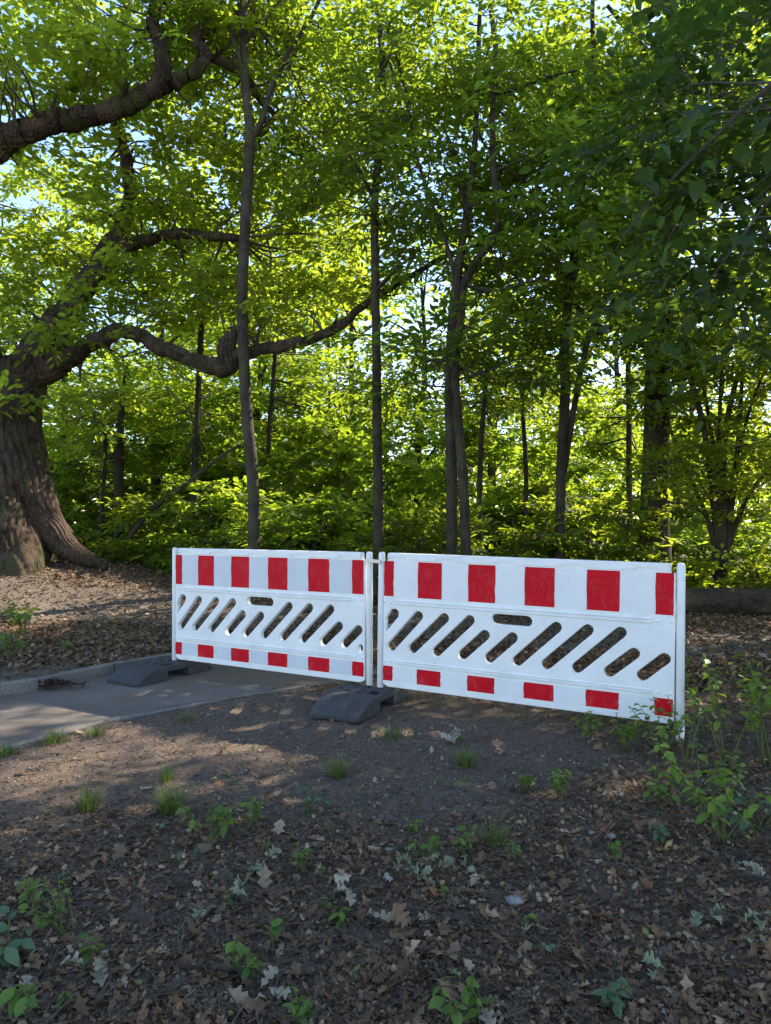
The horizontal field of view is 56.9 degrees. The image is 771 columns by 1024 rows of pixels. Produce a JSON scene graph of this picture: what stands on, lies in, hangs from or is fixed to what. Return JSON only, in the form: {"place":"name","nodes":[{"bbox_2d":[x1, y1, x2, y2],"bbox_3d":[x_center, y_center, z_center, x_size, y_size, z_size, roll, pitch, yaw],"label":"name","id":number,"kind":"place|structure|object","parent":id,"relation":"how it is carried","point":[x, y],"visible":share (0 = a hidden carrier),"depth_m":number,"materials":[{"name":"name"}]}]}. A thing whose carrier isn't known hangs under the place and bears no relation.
{"place":"outdoors","nodes":[
{"label":"outdoors","id":0,"kind":"place"},
{"bbox_2d":[0,663,376,744],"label":"paved path","id":1,"kind":"structure","parent":0,"point":[26,716],"depth_m":5.31,"materials":[{"name":"concrete"}]},
{"bbox_2d":[107,655,211,686],"bbox_3d":[-1.900,1.325,6.042,0.400,0.114,0.844,0,-1,30],"label":"base plate","id":2,"kind":"object","parent":1,"relation":"on","point":[146,671],"visible":0.95,"depth_m":5.83,"materials":[{"name":"rubber"}]},
{"bbox_2d":[0,524,770,1023],"bbox_3d":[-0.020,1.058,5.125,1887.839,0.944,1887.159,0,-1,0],"label":"ground","id":3,"kind":"structure","parent":0,"point":[120,750],"depth_m":3.17,"materials":[{"name":"brown soil"}]},
{"bbox_2d":[0,905,35,968],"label":"seedling","id":4,"kind":"object","parent":3,"relation":"on","point":[10,951],"visible":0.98,"depth_m":2.09,"materials":[{"name":"green plant"}]},
{"bbox_2d":[0,983,37,1020],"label":"seedling","id":5,"kind":"object","parent":3,"relation":"on","point":[19,1003],"visible":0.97,"depth_m":1.86,"materials":[{"name":"green plant"}]},
{"bbox_2d":[0,600,41,632],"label":"seedling","id":6,"kind":"object","parent":3,"relation":"on","point":[18,617],"visible":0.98,"depth_m":8.03,"materials":[{"name":"green plant"}]},
{"bbox_2d":[16,875,46,910],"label":"seedling","id":7,"kind":"object","parent":3,"relation":"on","point":[31,886],"visible":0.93,"depth_m":2.35,"materials":[{"name":"green plant"}]},
{"bbox_2d":[17,876,74,935],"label":"seedling","id":8,"kind":"object","parent":3,"relation":"on","point":[48,918],"visible":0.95,"depth_m":2.21,"materials":[{"name":"green plant"}]},
{"bbox_2d":[0,223,135,490],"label":"background tree","id":9,"kind":"object","parent":3,"relation":"on","point":[47,293],"visible":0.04,"depth_m":21.32,"materials":[{"name":"green plant"}]},
{"bbox_2d":[0,653,171,695],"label":"kerb","id":10,"kind":"structure","parent":3,"relation":"on","point":[13,687],"depth_m":5.74,"materials":[{"name":"concrete"}]},
{"bbox_2d":[63,777,120,813],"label":"grass tuft","id":11,"kind":"object","parent":3,"relation":"on","point":[87,803],"visible":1,"depth_m":3.17,"materials":[{"name":"green plant"}]},
{"bbox_2d":[0,143,186,522],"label":"background tree","id":12,"kind":"object","parent":3,"relation":"on","point":[62,382],"visible":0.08,"depth_m":17.35,"materials":[{"name":"green plant"}]},
{"bbox_2d":[44,423,166,558],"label":"bush","id":13,"kind":"object","parent":3,"relation":"on","point":[141,487],"visible":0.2,"depth_m":16.05,"materials":[{"name":"green plant"}]},
{"bbox_2d":[42,362,183,546],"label":"sapling","id":14,"kind":"object","parent":3,"relation":"on","point":[104,460],"visible":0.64,"depth_m":14.37,"materials":[{"name":"green plant"}]},
{"bbox_2d":[43,346,203,544],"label":"sapling","id":15,"kind":"object","parent":3,"relation":"on","point":[119,461],"visible":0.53,"depth_m":14.99,"materials":[{"name":"green plant"}]},
{"bbox_2d":[77,484,212,567],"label":"bush","id":16,"kind":"object","parent":3,"relation":"on","point":[110,550],"visible":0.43,"depth_m":12.77,"materials":[{"name":"green plant"}]},
{"bbox_2d":[124,443,241,545],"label":"fallen branch","id":17,"kind":"object","parent":16,"relation":"on","point":[137,525],"visible":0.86,"depth_m":12.57,"materials":[{"name":"brown plant"}]},
{"bbox_2d":[60,409,247,561],"bbox_3d":[-5.194,-0.481,16.884,4.621,3.961,3.870,0,-1,0],"label":"bush","id":18,"kind":"object","parent":3,"relation":"on","point":[93,522],"visible":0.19,"depth_m":16.38,"materials":[{"name":"green plant"}]},
{"bbox_2d":[22,158,285,500],"bbox_3d":[-6.223,-4.192,20.675,6.556,11.289,6.168,0,-1,11],"label":"background tree","id":19,"kind":"object","parent":3,"relation":"on","point":[177,343],"visible":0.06,"depth_m":19.83,"materials":[{"name":"green plant"}]},
{"bbox_2d":[140,777,203,817],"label":"grass tuft","id":20,"kind":"object","parent":3,"relation":"on","point":[169,806],"visible":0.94,"depth_m":3.17,"materials":[{"name":"green plant"}]},
{"bbox_2d":[0,680,347,752],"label":"path edging","id":21,"kind":"object","parent":3,"relation":"on","point":[27,743],"visible":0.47,"depth_m":4.83,"materials":[{"name":"concrete"}]},
{"bbox_2d":[98,172,294,546],"bbox_3d":[-3.735,-2.543,14.618,3.974,7.454,3.630,0,-1,29],"label":"sapling","id":22,"kind":"object","parent":3,"relation":"on","point":[195,441],"visible":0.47,"depth_m":14.75,"materials":[{"name":"green plant"}]},
{"bbox_2d":[133,314,262,494],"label":"background tree","id":23,"kind":"object","parent":3,"relation":"on","point":[187,347],"visible":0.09,"depth_m":23.34,"materials":[{"name":"green plant"}]},
{"bbox_2d":[173,794,240,846],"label":"seedling","id":24,"kind":"object","parent":3,"relation":"on","point":[217,816],"visible":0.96,"depth_m":2.85,"materials":[{"name":"green plant"}]},
{"bbox_2d":[127,388,287,545],"bbox_3d":[-4.800,-0.900,18.700,3.879,4.815,4.279,1,-1,-45],"label":"bush","id":25,"kind":"object","parent":3,"relation":"on","point":[176,468],"visible":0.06,"depth_m":18.59,"materials":[{"name":"green plant"}]},
{"bbox_2d":[121,472,297,573],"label":"bush","id":26,"kind":"object","parent":3,"relation":"on","point":[182,539],"visible":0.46,"depth_m":12.44,"materials":[{"name":"green plant"}]},
{"bbox_2d":[0,0,479,576],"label":"oak tree","id":27,"kind":"object","parent":3,"relation":"on","point":[36,532],"visible":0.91,"depth_m":11.62,"materials":[{"name":"green plant"}]},
{"bbox_2d":[225,941,263,984],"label":"seedling","id":28,"kind":"object","parent":3,"relation":"on","point":[242,949],"visible":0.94,"depth_m":2.04,"materials":[{"name":"green plant"}]},
{"bbox_2d":[238,796,265,831],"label":"seedling","id":29,"kind":"object","parent":3,"relation":"on","point":[251,807],"visible":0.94,"depth_m":2.97,"materials":[{"name":"green plant"}]},
{"bbox_2d":[155,190,371,503],"bbox_3d":[-3.261,-3.377,19.303,5.789,9.711,6.047,1,-1,-44],"label":"background tree","id":30,"kind":"object","parent":3,"relation":"on","point":[216,334],"visible":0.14,"depth_m":18.47,"materials":[{"name":"green plant"}]},
{"bbox_2d":[186,413,348,550],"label":"bush","id":31,"kind":"object","parent":3,"relation":"on","point":[229,469],"visible":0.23,"depth_m":15.28,"materials":[{"name":"green plant"}]},
{"bbox_2d":[98,0,440,549],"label":"slim tree","id":32,"kind":"object","parent":3,"relation":"on","point":[244,56],"visible":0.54,"depth_m":11.10,"materials":[{"name":"green plant"}]},
{"bbox_2d":[255,965,290,999],"bbox_3d":[-0.319,1.321,1.952,0.063,0.109,0.121,-1,-1,42],"label":"fallen leaf cluster","id":33,"kind":"object","parent":3,"relation":"on","point":[270,972],"visible":0.93,"depth_m":1.97,"materials":[{"name":"grey plant"}]},
{"bbox_2d":[208,376,371,546],"bbox_3d":[-2.411,-0.956,18.531,4.748,4.966,3.612,0,-1,0],"label":"bush","id":34,"kind":"object","parent":3,"relation":"on","point":[305,441],"visible":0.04,"depth_m":17.98,"materials":[{"name":"green plant"}]},
{"bbox_2d":[279,985,314,1023],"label":"seedling","id":35,"kind":"object","parent":3,"relation":"on","point":[306,1006],"visible":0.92,"depth_m":1.85,"materials":[{"name":"green plant"}]},
{"bbox_2d":[198,486,396,551],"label":"bush","id":36,"kind":"object","parent":3,"relation":"on","point":[305,529],"visible":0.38,"depth_m":11.88,"materials":[{"name":"green plant"}]},
{"bbox_2d":[214,216,385,538],"bbox_3d":[-2.160,-2.796,15.801,3.926,8.212,4.054,0,-1,22],"label":"sapling","id":37,"kind":"object","parent":3,"relation":"on","point":[272,394],"visible":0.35,"depth_m":15.46,"materials":[{"name":"green plant"}]},
{"bbox_2d":[236,395,382,551],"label":"bush","id":38,"kind":"object","parent":3,"relation":"on","point":[313,457],"visible":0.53,"depth_m":14.33,"materials":[{"name":"green plant"}]},
{"bbox_2d":[241,246,401,496],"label":"background tree","id":39,"kind":"object","parent":3,"relation":"on","point":[308,348],"visible":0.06,"depth_m":21.75,"materials":[{"name":"green plant"}]},
{"bbox_2d":[310,747,360,779],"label":"grass tuft","id":40,"kind":"object","parent":3,"relation":"on","point":[338,772],"visible":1,"depth_m":3.63,"materials":[{"name":"green plant"}]},
{"bbox_2d":[329,873,355,906],"bbox_3d":[-0.150,1.305,2.441,0.083,0.076,0.194,0,-1,-10],"label":"fallen leaf cluster","id":41,"kind":"object","parent":3,"relation":"on","point":[342,879],"visible":0.89,"depth_m":2.45,"materials":[{"name":"grey plant"}]},
{"bbox_2d":[254,211,441,501],"bbox_3d":[-1.106,-3.487,20.053,5.825,10.188,5.879,0,-1,-29],"label":"background tree","id":42,"kind":"object","parent":3,"relation":"on","point":[399,314],"visible":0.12,"depth_m":19.34,"materials":[{"name":"green plant"}]},
{"bbox_2d":[274,431,439,550],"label":"bush","id":43,"kind":"object","parent":3,"relation":"on","point":[362,442],"visible":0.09,"depth_m":16.03,"materials":[{"name":"green plant"}]},
{"bbox_2d":[310,681,407,722],"bbox_3d":[-0.165,1.311,5.042,0.400,0.114,0.844,0,-1,26],"label":"base plate","id":44,"kind":"object","parent":3,"relation":"on","point":[353,702],"visible":0.96,"depth_m":4.80,"materials":[{"name":"rubber"}]},
{"bbox_2d":[172,547,372,685],"bbox_3d":[-0.962,0.778,5.622,1.985,0.964,0.056,-1,-1,29],"label":"barrier","id":45,"kind":"object","parent":44,"relation":"on","point":[340,582],"visible":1,"depth_m":5.54,"materials":[{"name":"white plastic"}]},
{"bbox_2d":[240,0,521,606],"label":"slim tree","id":46,"kind":"object","parent":3,"relation":"on","point":[377,418],"visible":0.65,"depth_m":10.55,"materials":[{"name":"green plant"}]},
{"bbox_2d":[321,512,445,558],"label":"bush","id":47,"kind":"object","parent":3,"relation":"on","point":[340,546],"visible":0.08,"depth_m":11.64,"materials":[{"name":"green plant"}]},
{"bbox_2d":[0,669,770,1023],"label":"soil crumbs","id":48,"kind":"object","parent":3,"relation":"on","point":[324,775],"visible":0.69,"depth_m":3.79,"materials":[{"name":"brown soil"}]},
{"bbox_2d":[0,681,770,1023],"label":"leaf litter","id":49,"kind":"object","parent":3,"relation":"on","point":[82,1006],"visible":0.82,"depth_m":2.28,"materials":[{"name":"brown plant"}]},
{"bbox_2d":[59,951,107,986],"bbox_3d":[-0.848,1.293,2.027,0.136,0.071,0.068,0,-1,9],"label":"fallen leaf cluster","id":50,"kind":"object","parent":49,"relation":"on","point":[97,975],"visible":0.98,"depth_m":2.01,"materials":[{"name":"grey plant"}]},
{"bbox_2d":[178,964,282,977],"bbox_3d":[-0.447,1.323,2.056,0.309,0.018,0.024,0,-1,6],"label":"stick","id":51,"kind":"object","parent":49,"relation":"on","point":[192,966],"visible":0.65,"depth_m":2.06,"materials":[{"name":"brown wood"}]},
{"bbox_2d":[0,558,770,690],"bbox_3d":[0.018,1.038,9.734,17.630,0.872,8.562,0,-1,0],"label":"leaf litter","id":52,"kind":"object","parent":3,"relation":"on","point":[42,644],"visible":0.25,"depth_m":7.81,"materials":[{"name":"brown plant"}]},
{"bbox_2d":[329,385,476,553],"bbox_3d":[0.259,-0.739,18.502,4.305,5.038,3.570,0,-1,0],"label":"bush","id":53,"kind":"object","parent":3,"relation":"on","point":[392,479],"visible":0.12,"depth_m":17.95,"materials":[{"name":"green plant"}]},
{"bbox_2d":[389,903,421,942],"bbox_3d":[0.061,1.305,2.257,0.097,0.100,0.114,0,-1,12],"label":"fallen leaf cluster","id":54,"kind":"object","parent":3,"relation":"on","point":[398,912],"visible":0.9,"depth_m":2.25,"materials":[{"name":"brown plant"}]},
{"bbox_2d":[45,407,770,540],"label":"treeline","id":55,"kind":"object","parent":3,"relation":"on","point":[597,477],"visible":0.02,"depth_m":42.12,"materials":[{"name":"green plant"}]},
{"bbox_2d":[339,488,489,603],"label":"bush","id":56,"kind":"object","parent":3,"relation":"on","point":[416,525],"visible":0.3,"depth_m":11.05,"materials":[{"name":"green plant"}]},
{"bbox_2d":[313,209,516,540],"bbox_3d":[1.295,-3.437,20.151,5.931,10.214,5.581,0,-1,12],"label":"background tree","id":57,"kind":"object","parent":3,"relation":"on","point":[422,311],"visible":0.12,"depth_m":19.56,"materials":[{"name":"green plant"}]},
{"bbox_2d":[396,852,438,885],"bbox_3d":[0.114,1.265,2.542,0.147,0.105,0.109,0,-1,14],"label":"fallen leaf cluster","id":58,"kind":"object","parent":3,"relation":"on","point":[427,869],"visible":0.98,"depth_m":2.54,"materials":[{"name":"grey plant"}]},
{"bbox_2d":[408,835,440,865],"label":"seedling","id":59,"kind":"object","parent":3,"relation":"on","point":[432,844],"visible":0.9,"depth_m":2.66,"materials":[{"name":"green plant"}]},
{"bbox_2d":[365,402,523,556],"bbox_3d":[1.339,-0.263,15.082,3.503,4.107,3.195,0,-1,-29],"label":"bush","id":60,"kind":"object","parent":3,"relation":"on","point":[425,475],"visible":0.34,"depth_m":14.59,"materials":[{"name":"green plant"}]},
{"bbox_2d":[428,976,470,1023],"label":"seedling","id":61,"kind":"object","parent":3,"relation":"on","point":[455,1014],"visible":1,"depth_m":1.82,"materials":[{"name":"green plant"}]},
{"bbox_2d":[444,743,487,768],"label":"grass tuft","id":62,"kind":"object","parent":3,"relation":"on","point":[466,760],"visible":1,"depth_m":3.77,"materials":[{"name":"green plant"}]},
{"bbox_2d":[458,976,493,1023],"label":"seedling","id":63,"kind":"object","parent":3,"relation":"on","point":[468,996],"visible":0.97,"depth_m":1.83,"materials":[{"name":"green plant"}]},
{"bbox_2d":[300,0,652,555],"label":"twin stem tree","id":64,"kind":"object","parent":3,"relation":"on","point":[493,96],"visible":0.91,"depth_m":9.95,"materials":[{"name":"green plant"}]},
{"bbox_2d":[406,344,555,555],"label":"sapling","id":65,"kind":"object","parent":3,"relation":"on","point":[485,406],"visible":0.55,"depth_m":13.04,"materials":[{"name":"green plant"}]},
{"bbox_2d":[479,1002,503,1023],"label":"fallen leaf cluster","id":66,"kind":"object","parent":3,"relation":"on","point":[490,1016],"visible":0.91,"depth_m":1.82,"materials":[{"name":"grey plant"}]},
{"bbox_2d":[470,815,514,849],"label":"grass tuft","id":67,"kind":"object","parent":3,"relation":"on","point":[491,837],"visible":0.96,"depth_m":2.81,"materials":[{"name":"green plant"}]},
{"bbox_2d":[419,253,587,534],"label":"background tree","id":68,"kind":"object","parent":3,"relation":"on","point":[491,472],"visible":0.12,"depth_m":24.70,"materials":[{"name":"green plant"}]},
{"bbox_2d":[429,496,594,558],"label":"bush","id":69,"kind":"object","parent":3,"relation":"on","point":[558,538],"visible":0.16,"depth_m":10.90,"materials":[{"name":"green plant"}]},
{"bbox_2d":[437,308,596,557],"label":"sapling","id":70,"kind":"object","parent":3,"relation":"on","point":[525,464],"visible":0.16,"depth_m":14.07,"materials":[{"name":"green plant"}]},
{"bbox_2d":[427,431,613,556],"bbox_3d":[2.912,-0.003,16.323,4.026,3.596,3.362,0,-1,-14],"label":"bush","id":71,"kind":"object","parent":3,"relation":"on","point":[534,454],"visible":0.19,"depth_m":15.71,"materials":[{"name":"green plant"}]},
{"bbox_2d":[377,552,685,743],"bbox_3d":[0.850,0.861,4.623,2.030,1.139,0.057,0,-1,27],"label":"barrier","id":72,"kind":"object","parent":3,"relation":"on","point":[642,604],"visible":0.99,"depth_m":4.54,"materials":[{"name":"white plastic"}]},
{"bbox_2d":[546,768,571,798],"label":"seedling","id":73,"kind":"object","parent":3,"relation":"on","point":[559,782],"visible":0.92,"depth_m":3.33,"materials":[{"name":"green plant"}]},
{"bbox_2d":[488,401,639,561],"bbox_3d":[4.099,-0.290,15.233,4.121,4.121,3.185,0,-1,0],"label":"bush","id":74,"kind":"object","parent":3,"relation":"on","point":[536,486],"visible":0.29,"depth_m":14.75,"materials":[{"name":"green plant"}]},
{"bbox_2d":[458,199,675,517],"bbox_3d":[4.725,-3.388,19.151,5.879,10.188,5.825,0,-1,-12],"label":"background tree","id":75,"kind":"object","parent":3,"relation":"on","point":[510,431],"visible":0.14,"depth_m":18.83,"materials":[{"name":"green plant"}]},
{"bbox_2d":[433,0,729,558],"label":"twin stem tree","id":76,"kind":"object","parent":3,"relation":"on","point":[565,430],"visible":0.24,"depth_m":10.96,"materials":[{"name":"green plant"}]},
{"bbox_2d":[487,469,682,561],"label":"bush","id":77,"kind":"object","parent":3,"relation":"on","point":[597,551],"visible":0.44,"depth_m":11.24,"materials":[{"name":"green plant"}]},
{"bbox_2d":[570,710,600,741],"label":"seedling","id":78,"kind":"object","parent":3,"relation":"on","point":[587,726],"visible":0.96,"depth_m":4.25,"materials":[{"name":"green plant"}]},
{"bbox_2d":[590,977,629,1020],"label":"seedling","id":79,"kind":"object","parent":3,"relation":"on","point":[609,997],"visible":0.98,"depth_m":1.85,"materials":[{"name":"green plant"}]},
{"bbox_2d":[537,249,701,561],"bbox_3d":[4.560,-1.997,14.341,3.497,6.903,3.527,0,-1,0],"label":"sapling","id":80,"kind":"object","parent":3,"relation":"on","point":[629,437],"visible":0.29,"depth_m":14.23,"materials":[{"name":"green plant"}]},
{"bbox_2d":[533,269,713,509],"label":"background tree","id":81,"kind":"object","parent":3,"relation":"on","point":[615,368],"visible":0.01,"depth_m":24.04,"materials":[{"name":"green plant"}]},
{"bbox_2d":[609,712,639,750],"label":"shoot","id":82,"kind":"object","parent":3,"relation":"on","point":[631,729],"visible":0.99,"depth_m":4.04,"materials":[{"name":"green plant"}]},
{"bbox_2d":[516,0,770,434],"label":"lime tree","id":83,"kind":"object","parent":3,"relation":"on","point":[687,25],"visible":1,"depth_m":4.35,"materials":[{"name":"green plant"}]},
{"bbox_2d":[519,0,770,567],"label":"thick tree","id":84,"kind":"object","parent":3,"relation":"on","point":[655,436],"visible":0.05,"depth_m":11.33,"materials":[{"name":"green plant"}]},
{"bbox_2d":[606,529,701,588],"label":"bush","id":85,"kind":"object","parent":3,"relation":"on","point":[622,535],"visible":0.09,"depth_m":10.79,"materials":[{"name":"green plant"}]},
{"bbox_2d":[638,779,680,806],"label":"shoot","id":86,"kind":"object","parent":3,"relation":"on","point":[662,792],"visible":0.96,"depth_m":3.21,"materials":[{"name":"green plant"}]},
{"bbox_2d":[570,410,756,566],"bbox_3d":[6.147,-0.261,15.886,4.020,4.150,3.233,-1,-1,39],"label":"bush","id":87,"kind":"object","parent":3,"relation":"on","point":[615,479],"visible":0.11,"depth_m":16.04,"materials":[{"name":"green plant"}]},
{"bbox_2d":[629,697,703,756],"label":"shoot","id":88,"kind":"object","parent":3,"relation":"on","point":[662,731],"visible":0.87,"depth_m":3.98,"materials":[{"name":"green plant"}]},
{"bbox_2d":[597,232,770,587],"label":"hazel shrub","id":89,"kind":"object","parent":3,"relation":"on","point":[722,527],"visible":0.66,"depth_m":10.49,"materials":[{"name":"green plant"}]},
{"bbox_2d":[667,695,706,770],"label":"shoot","id":90,"kind":"object","parent":3,"relation":"on","point":[694,732],"visible":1,"depth_m":3.74,"materials":[{"name":"green plant"}]},
{"bbox_2d":[620,309,766,556],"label":"background tree","id":91,"kind":"object","parent":3,"relation":"on","point":[692,412],"visible":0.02,"depth_m":23.94,"materials":[{"name":"green plant"}]},
{"bbox_2d":[645,737,745,805],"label":"shoot","id":92,"kind":"object","parent":3,"relation":"on","point":[721,780],"visible":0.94,"depth_m":3.26,"materials":[{"name":"green plant"}]},
{"bbox_2d":[633,397,770,579],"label":"bush","id":93,"kind":"object","parent":3,"relation":"on","point":[757,530],"visible":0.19,"depth_m":14.53,"materials":[{"name":"green plant"}]},
{"bbox_2d":[670,505,745,587],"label":"bush","id":94,"kind":"object","parent":3,"relation":"on","point":[691,544],"visible":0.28,"depth_m":13.19,"materials":[{"name":"green plant"}]},
{"bbox_2d":[676,587,770,614],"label":"fallen log","id":95,"kind":"object","parent":3,"relation":"on","point":[751,600],"visible":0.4,"depth_m":9.45,"materials":[{"name":"brown wood"}]},
{"bbox_2d":[681,778,770,845],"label":"shoot","id":96,"kind":"object","parent":3,"relation":"on","point":[723,810],"visible":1,"depth_m":2.87,"materials":[{"name":"green plant"}]},
{"bbox_2d":[681,653,770,767],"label":"shoot","id":97,"kind":"object","parent":3,"relation":"on","point":[689,695],"visible":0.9,"depth_m":3.76,"materials":[{"name":"green plant"}]},
{"bbox_2d":[686,525,770,587],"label":"bush","id":98,"kind":"object","parent":3,"relation":"on","point":[748,569],"visible":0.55,"depth_m":10.17,"materials":[{"name":"green plant"}]},
{"bbox_2d":[710,903,770,942],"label":"fallen leaf cluster","id":99,"kind":"object","parent":3,"relation":"on","point":[760,923],"visible":0.99,"depth_m":2.19,"materials":[{"name":"grey plant"}]},
{"bbox_2d":[716,72,770,443],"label":"shade tree","id":100,"kind":"object","parent":3,"relation":"on","point":[765,386],"visible":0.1,"depth_m":9.99,"materials":[{"name":"green plant"}]},
{"bbox_2d":[718,787,770,830],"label":"shoot","id":101,"kind":"object","parent":3,"relation":"on","point":[744,825],"visible":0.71,"depth_m":3.00,"materials":[{"name":"green plant"}]},
{"bbox_2d":[728,654,770,768],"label":"shoot","id":102,"kind":"object","parent":3,"relation":"on","point":[753,682],"visible":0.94,"depth_m":3.73,"materials":[{"name":"green plant"}]},
{"bbox_2d":[0,574,770,669],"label":"gravel path","id":103,"kind":"structure","parent":0,"point":[44,603],"depth_m":9.36,"materials":[{"name":"gravel"}]},
{"bbox_2d":[0,0,770,522],"label":"sky","id":104,"kind":"structure","parent":0,"point":[25,202],"materials":[{"name":"white"}]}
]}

